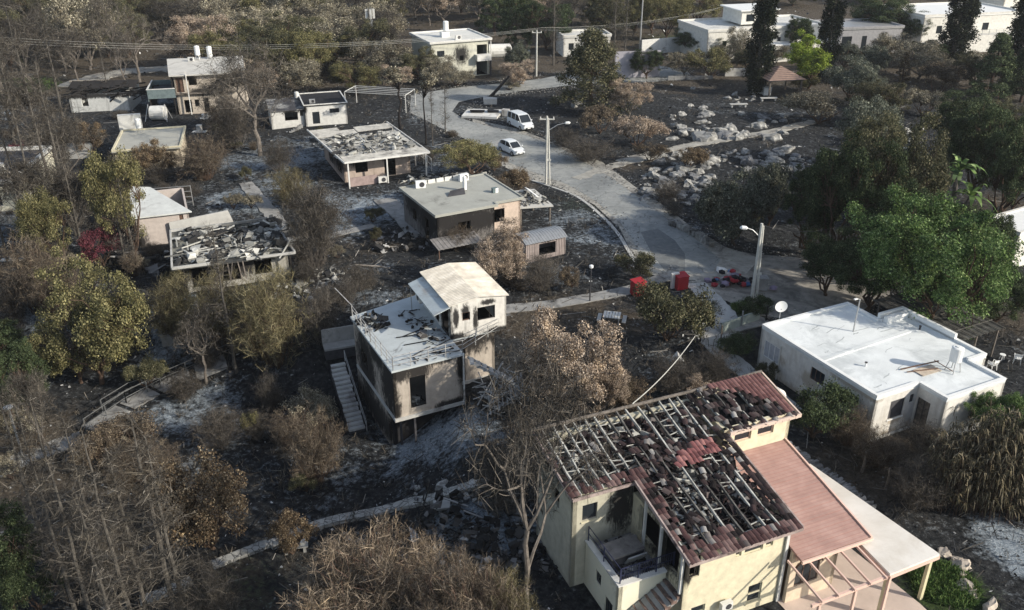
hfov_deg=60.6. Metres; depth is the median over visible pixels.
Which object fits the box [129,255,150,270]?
burnt shrub
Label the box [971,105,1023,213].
green tree
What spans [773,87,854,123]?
bush
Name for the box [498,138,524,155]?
parked car
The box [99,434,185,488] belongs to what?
burnt shrub
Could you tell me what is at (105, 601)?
burnt tree
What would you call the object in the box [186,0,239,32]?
tree
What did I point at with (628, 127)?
bush
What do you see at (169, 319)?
bush
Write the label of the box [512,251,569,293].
bush
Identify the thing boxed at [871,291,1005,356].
shade shed
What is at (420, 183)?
air conditioner
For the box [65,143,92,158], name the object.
wall stub
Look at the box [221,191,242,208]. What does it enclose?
burnt shrub
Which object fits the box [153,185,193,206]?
steel gate frame
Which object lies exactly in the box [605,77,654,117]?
dry tree
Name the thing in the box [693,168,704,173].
boulder
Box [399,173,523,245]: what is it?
grey burnt house
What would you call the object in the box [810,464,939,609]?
flat canopy
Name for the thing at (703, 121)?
boulder
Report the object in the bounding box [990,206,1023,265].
house
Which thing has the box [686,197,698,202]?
boulder
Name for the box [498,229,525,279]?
bush
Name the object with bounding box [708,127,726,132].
boulder
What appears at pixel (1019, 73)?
conical tree
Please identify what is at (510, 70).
dry tree
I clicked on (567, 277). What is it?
bush
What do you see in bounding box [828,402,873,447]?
bush
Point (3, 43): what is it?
bare tree
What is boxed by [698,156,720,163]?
boulder
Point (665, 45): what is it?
boundary wall
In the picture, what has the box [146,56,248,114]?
two storey house
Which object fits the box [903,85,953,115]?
bush
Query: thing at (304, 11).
tree
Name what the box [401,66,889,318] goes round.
gravel spill
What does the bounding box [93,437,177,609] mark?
burnt tree
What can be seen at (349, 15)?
tree
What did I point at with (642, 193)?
boulder
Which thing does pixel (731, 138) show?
dirt trail
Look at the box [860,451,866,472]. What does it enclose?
fence post
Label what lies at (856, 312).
roof mast
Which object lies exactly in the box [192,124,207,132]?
bucket
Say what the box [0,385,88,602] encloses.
burnt tree
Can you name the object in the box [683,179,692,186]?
boulder
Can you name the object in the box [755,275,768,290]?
grey container
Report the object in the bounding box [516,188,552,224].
collapsed veranda
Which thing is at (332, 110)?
window
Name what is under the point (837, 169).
green tree
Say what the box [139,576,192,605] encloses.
stone edging
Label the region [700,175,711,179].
boulder
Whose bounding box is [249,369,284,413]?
bush
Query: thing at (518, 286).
burnt shrub
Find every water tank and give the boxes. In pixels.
[134,118,142,132]
[194,45,200,58]
[206,46,211,58]
[294,91,298,97]
[443,21,448,31]
[462,176,466,189]
[491,187,497,192]
[944,345,964,374]
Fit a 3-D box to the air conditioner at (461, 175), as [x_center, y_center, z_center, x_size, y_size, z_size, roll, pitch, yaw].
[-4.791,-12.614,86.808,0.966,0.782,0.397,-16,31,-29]
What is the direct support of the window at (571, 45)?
in the house at (569, 39)
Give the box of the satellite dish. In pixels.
[775,301,787,318]
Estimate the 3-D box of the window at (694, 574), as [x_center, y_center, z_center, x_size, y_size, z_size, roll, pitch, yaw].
[7.871,11.357,38.158,0.642,1.192,0.060,-11,28,-20]
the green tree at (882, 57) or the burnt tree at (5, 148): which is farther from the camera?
the green tree at (882, 57)
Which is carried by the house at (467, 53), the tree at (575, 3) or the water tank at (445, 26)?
the water tank at (445, 26)
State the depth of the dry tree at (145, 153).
96.57 m
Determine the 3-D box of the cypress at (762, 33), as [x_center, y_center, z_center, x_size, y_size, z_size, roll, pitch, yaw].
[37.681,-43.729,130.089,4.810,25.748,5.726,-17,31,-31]
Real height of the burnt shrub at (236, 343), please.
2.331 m
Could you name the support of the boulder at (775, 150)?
on the ground at (432, 436)
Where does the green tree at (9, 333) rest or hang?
on the ground at (432, 436)
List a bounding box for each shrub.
[0,127,19,137]
[0,312,29,336]
[0,394,25,419]
[0,408,37,433]
[0,450,20,478]
[3,208,15,221]
[7,408,42,433]
[14,437,33,453]
[21,332,74,370]
[31,432,48,448]
[53,253,78,261]
[85,154,105,167]
[88,214,115,230]
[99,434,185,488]
[99,440,136,475]
[100,457,144,489]
[110,109,131,118]
[116,334,139,359]
[117,248,145,275]
[120,352,169,387]
[125,419,157,438]
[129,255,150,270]
[141,163,172,183]
[142,239,166,256]
[156,181,170,189]
[160,269,182,281]
[161,366,205,401]
[173,180,205,198]
[188,341,225,370]
[197,135,221,146]
[219,321,255,357]
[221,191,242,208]
[227,141,242,148]
[238,166,251,179]
[238,406,273,444]
[239,193,262,207]
[245,328,294,365]
[246,139,261,149]
[253,385,288,405]
[264,404,311,449]
[280,382,339,427]
[285,257,325,284]
[286,470,316,491]
[294,249,308,262]
[318,282,339,307]
[326,270,368,309]
[327,244,345,257]
[335,261,383,291]
[363,207,385,221]
[369,227,382,240]
[416,146,438,164]
[438,224,476,252]
[446,129,458,136]
[482,229,501,247]
[495,176,512,187]
[497,270,516,285]
[509,278,527,290]
[604,372,656,414]
[648,176,683,203]
[660,197,684,216]
[753,211,763,223]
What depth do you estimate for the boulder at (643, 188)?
94.46 m
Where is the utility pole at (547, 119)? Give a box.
[540,116,569,183]
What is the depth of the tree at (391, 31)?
145.12 m
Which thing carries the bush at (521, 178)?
on the ground at (432, 436)
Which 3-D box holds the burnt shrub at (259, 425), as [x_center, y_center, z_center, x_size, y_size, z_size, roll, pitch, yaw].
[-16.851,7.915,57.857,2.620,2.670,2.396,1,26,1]
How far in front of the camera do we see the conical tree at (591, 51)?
120.92 m
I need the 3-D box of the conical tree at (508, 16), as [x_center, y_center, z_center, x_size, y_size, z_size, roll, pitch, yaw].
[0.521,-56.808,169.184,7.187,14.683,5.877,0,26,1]
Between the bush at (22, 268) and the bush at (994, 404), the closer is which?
the bush at (994, 404)
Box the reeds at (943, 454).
[918,406,1016,516]
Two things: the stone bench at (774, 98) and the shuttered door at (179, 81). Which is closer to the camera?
the shuttered door at (179, 81)
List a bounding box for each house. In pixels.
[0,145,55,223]
[60,79,158,112]
[111,113,186,170]
[129,186,191,246]
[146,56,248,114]
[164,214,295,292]
[266,90,347,132]
[307,121,431,188]
[335,288,498,444]
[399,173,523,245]
[409,28,491,79]
[533,370,872,609]
[556,28,611,56]
[677,3,831,62]
[757,302,1006,439]
[816,18,904,52]
[884,1,1018,52]
[979,0,1018,8]
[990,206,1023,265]
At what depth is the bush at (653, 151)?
102.32 m
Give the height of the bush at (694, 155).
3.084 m
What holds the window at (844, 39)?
in the house at (859, 32)
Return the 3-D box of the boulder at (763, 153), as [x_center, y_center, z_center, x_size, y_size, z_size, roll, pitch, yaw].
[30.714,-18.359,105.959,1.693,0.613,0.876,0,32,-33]
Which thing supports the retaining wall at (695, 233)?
on the ground at (432, 436)
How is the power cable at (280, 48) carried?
attached to the electricity pole at (536, 32)
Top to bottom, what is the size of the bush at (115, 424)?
2.510 m
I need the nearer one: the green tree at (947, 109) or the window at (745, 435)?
the window at (745, 435)
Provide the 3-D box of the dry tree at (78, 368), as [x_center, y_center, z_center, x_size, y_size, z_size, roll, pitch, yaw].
[-31.772,3.185,63.072,6.158,6.852,5.797,-17,31,-31]
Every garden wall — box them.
[169,210,232,228]
[790,441,876,508]
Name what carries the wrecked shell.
on the road
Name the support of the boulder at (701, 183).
on the ground at (432, 436)
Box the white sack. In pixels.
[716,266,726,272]
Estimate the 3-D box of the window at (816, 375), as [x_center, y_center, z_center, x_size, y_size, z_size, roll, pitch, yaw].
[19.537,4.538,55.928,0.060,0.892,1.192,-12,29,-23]
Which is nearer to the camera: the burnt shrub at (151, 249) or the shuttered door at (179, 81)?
the burnt shrub at (151, 249)
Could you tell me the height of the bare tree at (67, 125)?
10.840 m
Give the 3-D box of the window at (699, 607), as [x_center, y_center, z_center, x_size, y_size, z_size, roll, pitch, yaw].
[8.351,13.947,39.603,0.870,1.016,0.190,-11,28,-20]
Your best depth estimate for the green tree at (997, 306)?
63.69 m
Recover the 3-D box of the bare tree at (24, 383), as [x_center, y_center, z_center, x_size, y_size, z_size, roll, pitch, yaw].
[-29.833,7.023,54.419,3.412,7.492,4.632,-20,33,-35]
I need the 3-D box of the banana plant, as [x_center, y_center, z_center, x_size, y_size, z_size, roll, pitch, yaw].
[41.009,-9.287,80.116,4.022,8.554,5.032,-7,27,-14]
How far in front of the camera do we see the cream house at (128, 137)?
103.94 m
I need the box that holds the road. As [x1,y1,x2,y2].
[410,66,720,273]
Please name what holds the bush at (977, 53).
on the ground at (432, 436)
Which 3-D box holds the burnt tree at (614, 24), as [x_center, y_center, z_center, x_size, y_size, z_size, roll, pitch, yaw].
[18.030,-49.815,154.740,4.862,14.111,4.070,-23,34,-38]
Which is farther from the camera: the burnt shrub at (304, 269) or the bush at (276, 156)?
the bush at (276, 156)
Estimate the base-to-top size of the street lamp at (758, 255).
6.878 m
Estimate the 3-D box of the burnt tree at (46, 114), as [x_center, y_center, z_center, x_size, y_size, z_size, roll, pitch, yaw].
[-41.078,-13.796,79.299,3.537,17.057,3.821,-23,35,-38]
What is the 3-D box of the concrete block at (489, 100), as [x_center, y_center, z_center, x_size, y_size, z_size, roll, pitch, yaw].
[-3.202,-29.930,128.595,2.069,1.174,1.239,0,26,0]
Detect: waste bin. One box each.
[630,276,646,296]
[674,271,689,290]
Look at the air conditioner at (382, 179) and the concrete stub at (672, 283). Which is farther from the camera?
the air conditioner at (382, 179)
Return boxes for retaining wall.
[161,333,218,346]
[668,218,713,246]
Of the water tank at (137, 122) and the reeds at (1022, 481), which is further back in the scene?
the water tank at (137, 122)
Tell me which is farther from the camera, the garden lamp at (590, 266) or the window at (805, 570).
the garden lamp at (590, 266)
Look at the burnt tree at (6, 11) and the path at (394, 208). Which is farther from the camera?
the burnt tree at (6, 11)
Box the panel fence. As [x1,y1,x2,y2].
[720,311,759,332]
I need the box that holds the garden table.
[597,311,626,325]
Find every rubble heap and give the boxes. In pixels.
[274,266,350,301]
[362,226,428,252]
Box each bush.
[0,226,76,314]
[0,269,33,321]
[0,563,68,609]
[12,251,84,330]
[35,498,155,605]
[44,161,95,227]
[68,426,114,472]
[76,225,123,266]
[85,406,164,466]
[142,264,203,345]
[146,445,248,551]
[164,125,232,181]
[165,552,256,609]
[167,265,263,350]
[181,400,246,454]
[195,95,265,150]
[195,97,241,126]
[218,257,319,376]
[239,411,258,431]
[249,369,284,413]
[251,137,303,172]
[260,164,313,209]
[262,508,319,554]
[270,177,353,270]
[277,503,465,609]
[283,394,349,490]
[288,275,346,348]
[288,574,364,609]
[393,536,532,609]
[441,68,475,85]
[468,426,526,517]
[477,558,548,609]
[482,154,509,170]
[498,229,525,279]
[499,80,521,89]
[499,166,531,187]
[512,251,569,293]
[515,341,554,401]
[549,125,580,146]
[556,266,579,286]
[558,135,627,162]
[578,104,619,133]
[605,387,639,411]
[608,113,673,145]
[613,251,657,276]
[632,141,671,160]
[632,278,721,341]
[645,347,708,400]
[673,147,710,165]
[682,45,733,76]
[683,298,721,324]
[684,371,717,392]
[689,343,741,382]
[718,331,759,355]
[738,292,774,315]
[755,361,779,380]
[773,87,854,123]
[788,73,820,91]
[790,376,862,437]
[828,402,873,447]
[848,415,918,476]
[882,438,952,526]
[883,82,915,108]
[894,418,954,459]
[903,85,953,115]
[915,60,972,92]
[943,49,985,64]
[963,389,1023,437]
[1003,391,1023,438]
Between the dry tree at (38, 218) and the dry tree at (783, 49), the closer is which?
the dry tree at (38, 218)
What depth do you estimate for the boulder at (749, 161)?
101.62 m
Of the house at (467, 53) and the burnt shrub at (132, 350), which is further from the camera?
the house at (467, 53)
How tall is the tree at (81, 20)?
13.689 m
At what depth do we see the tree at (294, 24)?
148.54 m
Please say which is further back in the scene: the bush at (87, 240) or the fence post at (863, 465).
the bush at (87, 240)
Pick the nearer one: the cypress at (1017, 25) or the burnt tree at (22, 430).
the burnt tree at (22, 430)
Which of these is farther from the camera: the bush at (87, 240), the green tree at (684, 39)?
the green tree at (684, 39)
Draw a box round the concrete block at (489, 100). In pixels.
[483,96,496,104]
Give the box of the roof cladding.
[425,175,457,183]
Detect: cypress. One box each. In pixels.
[741,0,780,94]
[815,0,848,80]
[936,0,984,60]
[995,0,1023,95]
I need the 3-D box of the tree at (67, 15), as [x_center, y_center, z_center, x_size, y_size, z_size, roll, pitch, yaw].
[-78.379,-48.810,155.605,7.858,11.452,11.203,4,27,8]
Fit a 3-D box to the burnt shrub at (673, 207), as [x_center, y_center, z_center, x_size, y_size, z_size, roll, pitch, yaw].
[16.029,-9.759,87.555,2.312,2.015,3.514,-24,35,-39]
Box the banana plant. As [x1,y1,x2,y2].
[946,154,994,221]
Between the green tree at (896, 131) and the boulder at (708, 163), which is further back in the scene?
the boulder at (708, 163)
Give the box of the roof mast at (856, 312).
[853,298,860,331]
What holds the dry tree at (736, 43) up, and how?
on the ground at (432, 436)
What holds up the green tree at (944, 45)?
on the ground at (432, 436)
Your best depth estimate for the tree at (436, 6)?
195.36 m
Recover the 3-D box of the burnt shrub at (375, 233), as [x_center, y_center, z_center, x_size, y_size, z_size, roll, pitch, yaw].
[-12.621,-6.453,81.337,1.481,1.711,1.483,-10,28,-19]
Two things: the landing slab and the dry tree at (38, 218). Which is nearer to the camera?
the landing slab
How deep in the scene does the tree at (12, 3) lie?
163.63 m
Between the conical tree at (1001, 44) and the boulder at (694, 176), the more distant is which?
the conical tree at (1001, 44)
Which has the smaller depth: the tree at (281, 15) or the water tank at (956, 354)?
the water tank at (956, 354)
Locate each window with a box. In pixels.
[312,112,319,123]
[329,108,338,112]
[409,374,425,407]
[437,51,443,56]
[477,305,494,319]
[568,43,573,49]
[581,502,598,523]
[597,571,600,584]
[605,597,612,609]
[689,555,700,577]
[691,604,703,609]
[734,431,749,440]
[745,545,761,552]
[745,582,761,605]
[746,14,754,20]
[757,425,772,434]
[763,339,779,363]
[793,559,819,585]
[810,367,824,383]
[841,36,851,46]
[860,36,866,49]
[886,397,904,420]
[936,26,941,33]
[981,23,988,29]
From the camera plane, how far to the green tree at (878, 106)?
97.25 m
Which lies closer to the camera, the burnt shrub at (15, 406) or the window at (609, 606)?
the window at (609, 606)
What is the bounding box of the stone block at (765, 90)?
[762,86,771,95]
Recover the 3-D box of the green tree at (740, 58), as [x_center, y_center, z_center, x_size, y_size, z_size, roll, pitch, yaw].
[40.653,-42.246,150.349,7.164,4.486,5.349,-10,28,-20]
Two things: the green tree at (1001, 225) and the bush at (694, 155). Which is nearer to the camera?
the green tree at (1001, 225)
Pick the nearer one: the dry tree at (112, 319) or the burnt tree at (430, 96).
the dry tree at (112, 319)
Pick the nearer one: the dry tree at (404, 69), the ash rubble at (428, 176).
the ash rubble at (428, 176)
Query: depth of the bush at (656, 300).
61.90 m
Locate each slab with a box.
[321,325,355,360]
[433,499,449,510]
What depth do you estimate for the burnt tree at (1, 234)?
74.97 m
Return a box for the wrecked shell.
[462,108,509,118]
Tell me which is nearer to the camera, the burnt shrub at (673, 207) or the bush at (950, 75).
the burnt shrub at (673, 207)
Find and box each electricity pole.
[532,30,541,75]
[639,0,642,48]
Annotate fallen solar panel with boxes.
[448,188,464,196]
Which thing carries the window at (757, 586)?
in the burnt roof house at (711, 499)
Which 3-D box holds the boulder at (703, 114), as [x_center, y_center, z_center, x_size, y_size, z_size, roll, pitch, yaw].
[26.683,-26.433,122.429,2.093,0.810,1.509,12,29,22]
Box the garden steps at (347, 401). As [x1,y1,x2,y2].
[330,351,366,433]
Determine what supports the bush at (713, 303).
on the ground at (432, 436)
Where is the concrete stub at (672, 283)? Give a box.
[670,272,679,288]
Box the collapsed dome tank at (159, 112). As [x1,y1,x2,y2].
[145,104,171,121]
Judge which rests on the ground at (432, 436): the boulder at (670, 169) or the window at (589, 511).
the boulder at (670, 169)
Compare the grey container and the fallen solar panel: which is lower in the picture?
the grey container
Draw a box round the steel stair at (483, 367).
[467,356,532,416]
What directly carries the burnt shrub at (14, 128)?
on the ground at (432, 436)
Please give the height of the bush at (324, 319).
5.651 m
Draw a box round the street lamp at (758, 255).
[740,223,763,301]
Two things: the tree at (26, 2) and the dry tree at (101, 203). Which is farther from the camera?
the tree at (26, 2)
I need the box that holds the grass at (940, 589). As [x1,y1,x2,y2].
[0,77,983,609]
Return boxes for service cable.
[632,335,695,403]
[764,225,831,231]
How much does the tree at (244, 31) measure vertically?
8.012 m
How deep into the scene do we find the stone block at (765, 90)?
134.06 m
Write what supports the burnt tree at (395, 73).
on the ground at (432, 436)
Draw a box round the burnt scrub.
[0,69,1023,609]
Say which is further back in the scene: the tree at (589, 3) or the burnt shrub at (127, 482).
the tree at (589, 3)
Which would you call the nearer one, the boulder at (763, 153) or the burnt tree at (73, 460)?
the burnt tree at (73, 460)
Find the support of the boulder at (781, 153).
on the ground at (432, 436)
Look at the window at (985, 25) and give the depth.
166.45 m
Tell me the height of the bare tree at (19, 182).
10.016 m
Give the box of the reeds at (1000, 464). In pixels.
[958,396,1023,524]
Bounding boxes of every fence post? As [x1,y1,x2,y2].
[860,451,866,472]
[884,467,890,488]
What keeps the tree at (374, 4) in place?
on the ground at (432, 436)
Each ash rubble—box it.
[402,171,496,183]
[409,482,557,576]
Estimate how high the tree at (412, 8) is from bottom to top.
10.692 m
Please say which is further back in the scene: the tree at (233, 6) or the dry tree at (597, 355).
the tree at (233, 6)
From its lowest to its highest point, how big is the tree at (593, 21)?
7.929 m
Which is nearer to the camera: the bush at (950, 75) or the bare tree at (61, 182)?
the bare tree at (61, 182)
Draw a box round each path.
[0,431,79,473]
[81,354,227,429]
[239,182,290,231]
[287,224,374,241]
[374,197,428,236]
[506,271,674,312]
[688,282,736,343]
[691,326,801,411]
[715,316,769,334]
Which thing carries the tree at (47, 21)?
on the ground at (432, 436)
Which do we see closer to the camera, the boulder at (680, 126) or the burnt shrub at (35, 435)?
the burnt shrub at (35, 435)
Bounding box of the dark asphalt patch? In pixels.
[641,229,684,270]
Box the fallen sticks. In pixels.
[0,72,1023,609]
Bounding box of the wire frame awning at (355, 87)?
[344,85,415,109]
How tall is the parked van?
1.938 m
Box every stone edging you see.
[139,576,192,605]
[210,539,269,568]
[267,475,507,549]
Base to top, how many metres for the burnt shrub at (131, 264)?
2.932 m
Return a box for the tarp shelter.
[489,44,511,57]
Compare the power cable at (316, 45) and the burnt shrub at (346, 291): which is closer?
the burnt shrub at (346, 291)
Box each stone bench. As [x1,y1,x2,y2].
[285,539,307,554]
[729,103,747,107]
[760,97,776,100]
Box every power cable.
[4,28,534,44]
[24,29,536,46]
[30,31,528,48]
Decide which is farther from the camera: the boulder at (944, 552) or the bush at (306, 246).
the bush at (306, 246)
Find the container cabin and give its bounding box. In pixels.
[514,226,567,262]
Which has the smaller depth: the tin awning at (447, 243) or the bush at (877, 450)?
the bush at (877, 450)
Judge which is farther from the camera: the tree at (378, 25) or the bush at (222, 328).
the tree at (378, 25)
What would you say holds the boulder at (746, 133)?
on the ground at (432, 436)
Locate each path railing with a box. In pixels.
[83,344,229,430]
[100,376,160,410]
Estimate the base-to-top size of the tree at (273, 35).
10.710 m
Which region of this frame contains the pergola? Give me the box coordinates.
[787,546,890,609]
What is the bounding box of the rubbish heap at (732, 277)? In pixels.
[704,269,777,289]
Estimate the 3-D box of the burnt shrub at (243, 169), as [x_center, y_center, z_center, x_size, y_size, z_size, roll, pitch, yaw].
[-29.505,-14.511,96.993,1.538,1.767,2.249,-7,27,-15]
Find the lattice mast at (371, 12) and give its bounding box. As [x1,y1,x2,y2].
[365,7,375,47]
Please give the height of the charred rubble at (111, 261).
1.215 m
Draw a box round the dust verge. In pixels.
[473,119,755,291]
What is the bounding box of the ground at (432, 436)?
[0,0,1023,609]
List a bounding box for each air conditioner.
[187,57,193,61]
[378,175,386,183]
[415,180,425,188]
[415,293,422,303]
[458,173,468,181]
[719,598,732,609]
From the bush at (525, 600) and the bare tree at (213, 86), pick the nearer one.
the bush at (525, 600)
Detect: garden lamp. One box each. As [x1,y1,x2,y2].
[3,405,23,455]
[589,265,592,300]
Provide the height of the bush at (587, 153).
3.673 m
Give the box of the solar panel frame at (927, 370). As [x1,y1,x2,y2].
[900,360,952,375]
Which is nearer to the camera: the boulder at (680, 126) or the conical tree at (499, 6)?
the boulder at (680, 126)
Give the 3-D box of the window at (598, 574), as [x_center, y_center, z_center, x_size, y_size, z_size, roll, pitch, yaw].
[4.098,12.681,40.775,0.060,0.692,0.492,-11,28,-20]
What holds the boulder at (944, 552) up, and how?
on the ground at (432, 436)
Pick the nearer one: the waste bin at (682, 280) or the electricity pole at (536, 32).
the waste bin at (682, 280)
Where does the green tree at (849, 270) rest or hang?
on the ground at (432, 436)
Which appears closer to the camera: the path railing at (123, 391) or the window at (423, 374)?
the window at (423, 374)
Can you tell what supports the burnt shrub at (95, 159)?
on the ground at (432, 436)
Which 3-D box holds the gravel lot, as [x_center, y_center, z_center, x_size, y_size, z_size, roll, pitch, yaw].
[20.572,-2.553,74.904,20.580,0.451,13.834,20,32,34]
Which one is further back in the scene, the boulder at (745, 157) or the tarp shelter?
the tarp shelter
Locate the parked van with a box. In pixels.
[507,110,533,130]
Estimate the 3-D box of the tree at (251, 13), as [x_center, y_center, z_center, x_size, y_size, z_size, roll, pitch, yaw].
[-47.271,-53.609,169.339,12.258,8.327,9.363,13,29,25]
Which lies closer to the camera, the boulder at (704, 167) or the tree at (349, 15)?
the boulder at (704, 167)
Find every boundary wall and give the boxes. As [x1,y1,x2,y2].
[615,50,660,76]
[641,37,680,52]
[668,75,712,80]
[725,68,747,75]
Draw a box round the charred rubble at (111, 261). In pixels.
[92,249,193,274]
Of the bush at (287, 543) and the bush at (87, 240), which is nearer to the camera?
the bush at (287, 543)
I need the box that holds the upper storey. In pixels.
[408,262,508,339]
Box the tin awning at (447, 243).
[430,231,481,259]
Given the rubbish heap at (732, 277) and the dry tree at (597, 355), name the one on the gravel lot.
the rubbish heap at (732, 277)
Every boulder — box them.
[435,479,447,491]
[637,191,644,195]
[638,194,651,200]
[640,187,655,190]
[640,197,650,201]
[645,171,659,178]
[645,191,656,196]
[651,158,666,164]
[658,175,671,184]
[664,166,673,171]
[665,136,678,139]
[669,171,682,177]
[671,151,681,155]
[674,165,692,171]
[676,124,686,129]
[677,111,686,115]
[677,129,687,135]
[678,193,687,198]
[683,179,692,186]
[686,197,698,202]
[690,174,700,179]
[691,131,717,141]
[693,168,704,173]
[694,119,706,123]
[696,165,708,169]
[696,178,712,184]
[696,181,708,187]
[698,105,707,109]
[698,109,714,115]
[698,112,710,116]
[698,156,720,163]
[700,160,712,165]
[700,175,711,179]
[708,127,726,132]
[716,130,732,138]
[724,124,736,130]
[735,132,743,140]
[738,111,744,115]
[740,130,750,137]
[740,154,752,164]
[741,147,749,154]
[742,158,758,166]
[751,121,767,128]
[757,112,771,119]
[758,151,769,154]
[762,132,782,140]
[765,156,784,163]
[767,152,778,156]
[771,147,779,152]
[776,130,788,134]
[777,150,784,155]
[779,144,794,153]
[780,113,793,116]
[790,153,800,157]
[790,163,804,169]
[791,113,802,116]
[937,547,951,557]
[950,559,971,571]
[951,556,962,559]
[956,578,973,590]
[982,596,997,609]
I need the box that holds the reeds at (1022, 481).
[994,406,1023,526]
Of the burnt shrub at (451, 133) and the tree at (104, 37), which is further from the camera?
the tree at (104, 37)
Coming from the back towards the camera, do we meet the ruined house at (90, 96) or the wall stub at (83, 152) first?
the ruined house at (90, 96)
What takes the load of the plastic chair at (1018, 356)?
on the ground at (432, 436)
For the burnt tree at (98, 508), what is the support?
on the ground at (432, 436)
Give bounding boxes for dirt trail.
[57,65,276,86]
[571,153,667,179]
[615,119,816,162]
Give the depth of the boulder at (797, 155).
104.64 m
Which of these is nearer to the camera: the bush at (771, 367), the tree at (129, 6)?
the bush at (771, 367)
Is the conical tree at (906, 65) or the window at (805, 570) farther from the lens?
the conical tree at (906, 65)
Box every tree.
[0,0,25,16]
[0,0,44,56]
[0,0,48,46]
[0,8,26,70]
[0,13,45,94]
[0,17,46,70]
[0,24,28,91]
[0,40,29,144]
[0,45,49,200]
[0,77,62,142]
[0,91,26,202]
[0,150,60,257]
[0,164,17,267]
[0,318,23,373]
[0,336,51,426]
[0,362,57,464]
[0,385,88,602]
[0,498,41,609]
[1,1,49,145]
[3,393,96,609]
[4,34,66,225]
[7,106,115,172]
[12,185,75,260]
[17,387,112,609]
[21,294,114,383]
[25,157,100,252]
[26,57,82,235]
[28,23,88,72]
[28,241,155,384]
[30,9,88,140]
[30,25,102,79]
[32,13,79,57]
[33,0,82,26]
[39,1,85,61]
[41,0,119,69]
[46,126,93,268]
[48,411,120,588]
[53,486,158,609]
[63,418,160,609]
[64,0,110,13]
[73,120,105,152]
[75,144,146,254]
[76,0,133,69]
[82,6,124,57]
[87,0,129,18]
[90,0,136,19]
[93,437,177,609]
[94,34,146,79]
[96,44,112,89]
[98,0,153,57]
[100,7,177,81]
[100,171,140,264]
[106,149,144,254]
[109,405,204,609]
[120,0,152,36]
[124,423,204,609]
[128,137,179,175]
[134,0,196,33]
[136,0,186,28]
[162,12,236,58]
[171,0,222,24]
[171,298,224,383]
[185,31,254,57]
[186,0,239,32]
[188,63,278,128]
[192,32,296,155]
[196,22,240,48]
[201,221,244,373]
[204,0,249,22]
[211,12,253,37]
[223,24,264,46]
[234,18,268,32]
[235,36,287,70]
[236,0,271,23]
[240,3,290,23]
[245,59,279,95]
[248,13,317,81]
[250,0,311,12]
[253,5,307,29]
[255,10,327,62]
[265,28,333,81]
[272,0,331,11]
[275,182,356,261]
[277,57,324,92]
[282,5,325,17]
[289,16,337,31]
[291,0,349,18]
[297,14,359,70]
[308,1,362,31]
[313,35,351,64]
[321,5,366,39]
[328,58,384,95]
[329,12,371,56]
[334,0,369,8]
[336,17,394,66]
[346,36,414,71]
[350,0,408,32]
[358,6,406,27]
[362,23,408,65]
[373,0,407,24]
[376,0,416,26]
[378,64,413,90]
[378,66,412,129]
[397,45,440,82]
[405,0,441,25]
[406,0,421,15]
[413,0,465,21]
[415,67,439,144]
[419,54,455,84]
[427,82,439,145]
[431,138,501,174]
[438,69,450,136]
[450,334,618,609]
[459,0,488,19]
[471,215,532,279]
[474,0,514,34]
[488,75,509,96]
[497,0,532,44]
[498,59,533,84]
[503,427,592,526]
[504,39,531,75]
[512,2,532,29]
[519,0,574,50]
[519,303,627,418]
[523,402,562,459]
[531,0,560,31]
[542,0,564,64]
[548,26,641,115]
[557,0,588,26]
[575,360,630,420]
[577,0,629,32]
[580,0,597,21]
[587,0,626,28]
[604,0,624,60]
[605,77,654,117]
[616,0,635,50]
[623,0,650,36]
[629,47,664,78]
[634,0,678,33]
[638,0,667,27]
[649,0,691,37]
[662,50,708,75]
[673,27,694,47]
[674,0,722,18]
[686,36,729,46]
[692,164,786,245]
[714,43,742,62]
[725,25,751,66]
[730,49,765,67]
[744,158,800,225]
[773,44,791,62]
[781,162,846,249]
[782,28,832,89]
[784,16,815,44]
[788,0,815,5]
[798,226,862,295]
[801,127,912,244]
[819,241,913,311]
[820,53,888,100]
[832,40,861,68]
[834,94,905,142]
[837,111,954,248]
[840,109,908,220]
[843,182,1023,339]
[845,79,914,117]
[846,0,915,23]
[851,43,892,71]
[856,165,937,244]
[868,31,916,65]
[893,39,953,78]
[895,51,911,82]
[898,10,936,38]
[909,38,950,62]
[914,154,955,200]
[918,265,1012,318]
[928,88,1006,135]
[940,82,1018,205]
[949,203,1018,254]
[952,50,1001,82]
[961,208,1018,306]
[962,32,1017,100]
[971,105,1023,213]
[979,96,1023,142]
[982,264,1023,321]
[990,155,1023,209]
[1004,48,1023,102]
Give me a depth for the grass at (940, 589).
42.27 m
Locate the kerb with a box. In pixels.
[530,179,635,259]
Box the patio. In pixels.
[777,549,925,609]
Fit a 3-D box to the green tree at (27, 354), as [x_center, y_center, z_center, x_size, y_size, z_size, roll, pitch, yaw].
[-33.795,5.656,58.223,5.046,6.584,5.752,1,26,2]
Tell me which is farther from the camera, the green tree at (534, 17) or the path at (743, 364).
the green tree at (534, 17)
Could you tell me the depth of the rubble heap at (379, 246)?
80.92 m
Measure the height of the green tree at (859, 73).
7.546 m
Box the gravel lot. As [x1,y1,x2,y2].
[717,251,889,317]
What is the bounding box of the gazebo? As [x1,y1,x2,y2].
[761,66,804,96]
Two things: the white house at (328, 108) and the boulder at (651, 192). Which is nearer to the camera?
the boulder at (651, 192)
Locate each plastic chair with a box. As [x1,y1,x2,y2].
[986,359,999,370]
[1013,354,1022,364]
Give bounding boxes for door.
[175,78,184,91]
[913,397,929,428]
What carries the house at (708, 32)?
on the ground at (432, 436)

